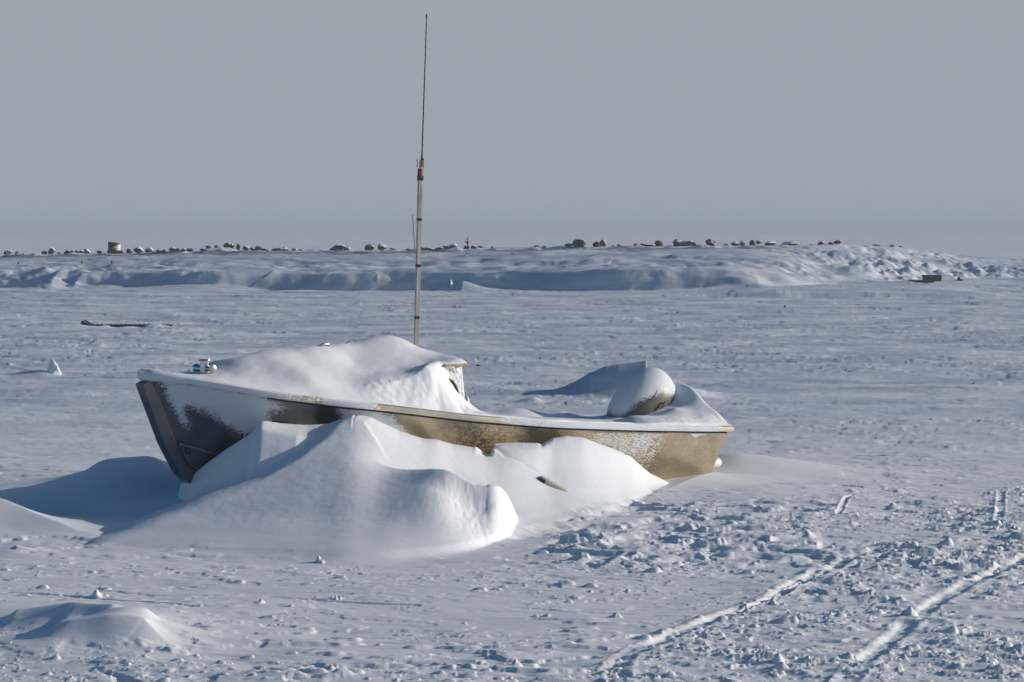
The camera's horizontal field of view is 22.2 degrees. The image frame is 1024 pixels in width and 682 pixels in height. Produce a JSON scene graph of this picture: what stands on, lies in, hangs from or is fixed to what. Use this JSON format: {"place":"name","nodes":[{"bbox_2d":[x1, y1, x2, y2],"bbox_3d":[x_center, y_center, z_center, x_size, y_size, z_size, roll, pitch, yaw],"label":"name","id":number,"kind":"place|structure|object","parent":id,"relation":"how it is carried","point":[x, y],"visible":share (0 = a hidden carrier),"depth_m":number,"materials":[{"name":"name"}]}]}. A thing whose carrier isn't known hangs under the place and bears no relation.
{"place":"outdoors","nodes":[
{"label":"outdoors","id":0,"kind":"place"},
{"bbox_2d":[0,229,1023,681],"bbox_3d":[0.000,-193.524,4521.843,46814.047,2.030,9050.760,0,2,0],"label":"snow ground","id":1,"kind":"structure","parent":0,"point":[850,509],"depth_m":24.20,"materials":[{"name":"white snow"}]},
{"bbox_2d":[48,247,54,253],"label":"boulder","id":2,"kind":"object","parent":1,"relation":"on","point":[51,250],"visible":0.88,"depth_m":124.33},
{"bbox_2d":[46,358,60,374],"bbox_3d":[-8.077,0.453,46.086,0.270,0.291,0.165,-1,3,-30],"label":"snow block","id":3,"kind":"object","parent":1,"relation":"on","point":[53,368],"depth_m":46.04,"materials":[{"name":"white snow"}]},
{"bbox_2d":[107,242,123,253],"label":"drum","id":4,"kind":"object","parent":1,"relation":"on","point":[114,247],"visible":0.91,"depth_m":123.39,"materials":[{"name":"metal"}]},
{"bbox_2d":[80,319,173,326],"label":"sled","id":5,"kind":"object","parent":1,"relation":"on","point":[85,322],"visible":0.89,"depth_m":68.65,"materials":[{"name":"brown wood"}]},
{"bbox_2d":[133,246,143,252],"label":"boulder","id":6,"kind":"object","parent":1,"relation":"on","point":[138,249],"visible":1,"depth_m":119.48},
{"bbox_2d":[145,247,153,251],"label":"boulder","id":7,"kind":"object","parent":1,"relation":"on","point":[150,249],"visible":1,"depth_m":120.02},
{"bbox_2d":[278,247,287,250],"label":"boulder","id":8,"kind":"object","parent":1,"relation":"on","point":[282,249],"visible":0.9,"depth_m":121.04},
{"bbox_2d":[329,244,344,249],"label":"boulder","id":9,"kind":"object","parent":1,"relation":"on","point":[338,247],"visible":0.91,"depth_m":118.21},
{"bbox_2d":[365,244,373,249],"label":"boulder","id":10,"kind":"object","parent":1,"relation":"on","point":[369,247],"visible":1,"depth_m":118.54,"materials":[{"name":"grey stone"}]},
{"bbox_2d":[378,243,386,249],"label":"boulder","id":11,"kind":"object","parent":1,"relation":"on","point":[381,246],"visible":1,"depth_m":118.35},
{"bbox_2d":[412,215,414,248],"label":"stake","id":12,"kind":"object","parent":1,"relation":"on","point":[413,232],"visible":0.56,"depth_m":117.39,"materials":[{"name":"grey wood"}]},
{"bbox_2d":[135,14,733,482],"bbox_3d":[-0.793,-0.754,25.188,6.558,4.774,2.021,-2,3,-40],"label":"boat","id":13,"kind":"object","parent":1,"relation":"on","point":[657,422],"visible":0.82,"depth_m":24.21,"materials":[{"name":"metal"}]},
{"bbox_2d":[537,476,569,491],"bbox_3d":[0.389,1.345,23.864,0.340,0.227,0.110,0,3,9],"label":"float","id":14,"kind":"object","parent":1,"relation":"on","point":[548,482],"visible":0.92,"depth_m":23.83,"materials":[{"name":"beige plastic"}]},
{"bbox_2d":[572,239,585,247],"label":"boulder","id":15,"kind":"object","parent":1,"relation":"on","point":[580,243],"visible":0.99,"depth_m":115.51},
{"bbox_2d":[592,242,601,246],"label":"boulder","id":16,"kind":"object","parent":1,"relation":"on","point":[595,244],"visible":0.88,"depth_m":118.52,"materials":[{"name":"grey stone"}]},
{"bbox_2d":[600,239,605,246],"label":"boulder","id":17,"kind":"object","parent":1,"relation":"on","point":[603,242],"visible":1,"depth_m":117.60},
{"bbox_2d":[654,240,662,245],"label":"boulder","id":18,"kind":"object","parent":1,"relation":"on","point":[658,243],"visible":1,"depth_m":117.33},
{"bbox_2d":[673,239,680,245],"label":"boulder","id":19,"kind":"object","parent":1,"relation":"on","point":[676,242],"visible":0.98,"depth_m":117.56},
{"bbox_2d":[678,241,694,245],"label":"boulder","id":20,"kind":"object","parent":1,"relation":"on","point":[685,243],"visible":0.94,"depth_m":117.46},
{"bbox_2d":[705,239,715,245],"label":"boulder","id":21,"kind":"object","parent":1,"relation":"on","point":[710,242],"visible":1,"depth_m":114.56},
{"bbox_2d":[764,241,775,245],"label":"boulder","id":22,"kind":"object","parent":1,"relation":"on","point":[771,243],"visible":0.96,"depth_m":118.57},
{"bbox_2d":[781,241,799,245],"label":"boulder","id":23,"kind":"object","parent":1,"relation":"on","point":[792,243],"visible":0.77,"depth_m":119.04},
{"bbox_2d":[908,280,933,282],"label":"sledge","id":24,"kind":"object","parent":1,"relation":"on","point":[925,281],"visible":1,"depth_m":107.22,"materials":[{"name":"brown wood"}]},
{"bbox_2d":[922,275,941,280],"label":"crate","id":25,"kind":"object","parent":1,"relation":"on","point":[933,277],"visible":0.66,"depth_m":109.13,"materials":[{"name":"brown wood"}]},
{"bbox_2d":[0,0,1023,228],"label":"sky","id":26,"kind":"structure","parent":0,"point":[115,114],"materials":[{"name":"grey"}]}
]}

